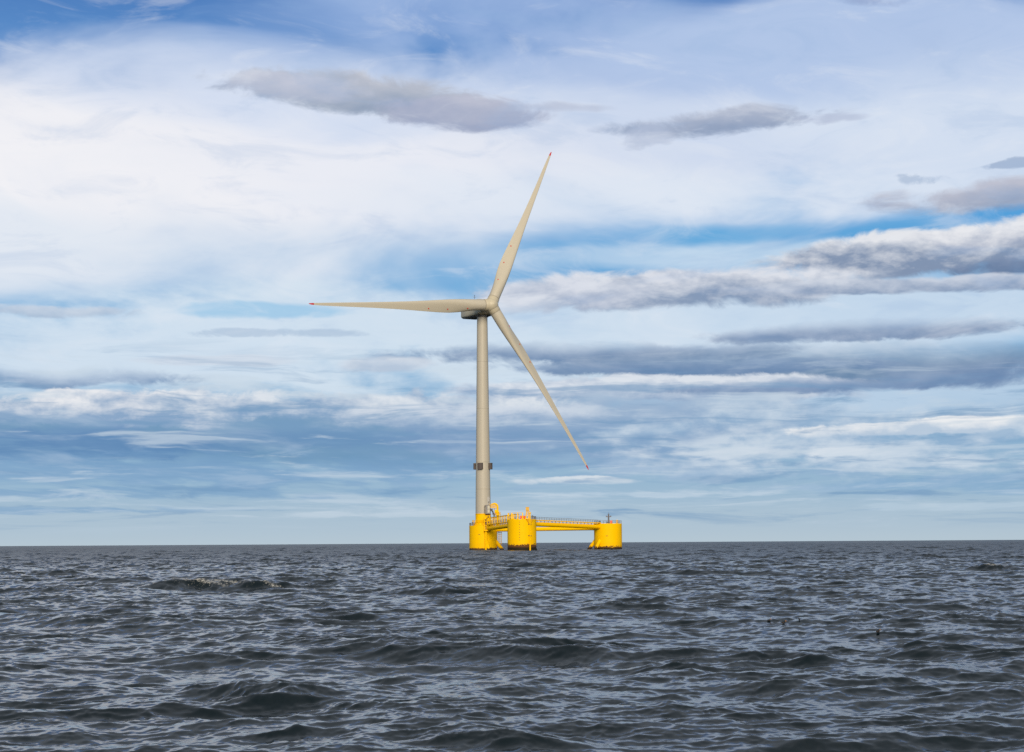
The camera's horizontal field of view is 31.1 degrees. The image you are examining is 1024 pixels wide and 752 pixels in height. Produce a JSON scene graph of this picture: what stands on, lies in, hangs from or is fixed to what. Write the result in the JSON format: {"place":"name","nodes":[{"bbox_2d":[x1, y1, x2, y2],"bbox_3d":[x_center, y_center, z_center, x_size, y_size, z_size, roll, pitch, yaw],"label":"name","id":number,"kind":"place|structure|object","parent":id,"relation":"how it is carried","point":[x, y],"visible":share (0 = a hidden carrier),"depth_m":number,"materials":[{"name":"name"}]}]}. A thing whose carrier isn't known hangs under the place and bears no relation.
{"place":"outdoors","nodes":[
{"label":"outdoors","id":0,"kind":"place"},
{"bbox_2d":[0,540,1023,751],"bbox_3d":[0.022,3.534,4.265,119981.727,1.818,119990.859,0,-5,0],"label":"sea","id":1,"kind":"structure","parent":0,"point":[581,647],"depth_m":53.57,"materials":[{"name":"liquid"}]},
{"bbox_2d":[469,512,621,550],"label":"floating platform","id":2,"kind":"structure","parent":1,"relation":"on","point":[521,534],"depth_m":778.93,"materials":[{"name":"yellow paint"}]},
{"bbox_2d":[309,152,588,520],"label":"wind turbine","id":3,"kind":"object","parent":2,"relation":"on","point":[480,311],"visible":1,"depth_m":799.16,"materials":[{"name":"white paint"}]},
{"bbox_2d":[484,505,494,516],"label":"electrical cabinet","id":4,"kind":"object","parent":2,"relation":"on","point":[488,510],"visible":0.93,"depth_m":792.92,"materials":[{"name":"grey metal"}]},
{"bbox_2d":[490,503,500,522],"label":"davit crane","id":5,"kind":"object","parent":2,"relation":"on","point":[497,512],"visible":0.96,"depth_m":794.29,"materials":[{"name":"yellow paint"}]},
{"bbox_2d":[0,0,1023,545],"label":"sky","id":6,"kind":"structure","parent":0,"point":[765,281],"materials":[{"name":"blue"}]},
{"bbox_2d":[525,507,529,518],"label":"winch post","id":7,"kind":"object","parent":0,"point":[527,509],"visible":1,"depth_m":739.68,"materials":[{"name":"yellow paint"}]}
]}

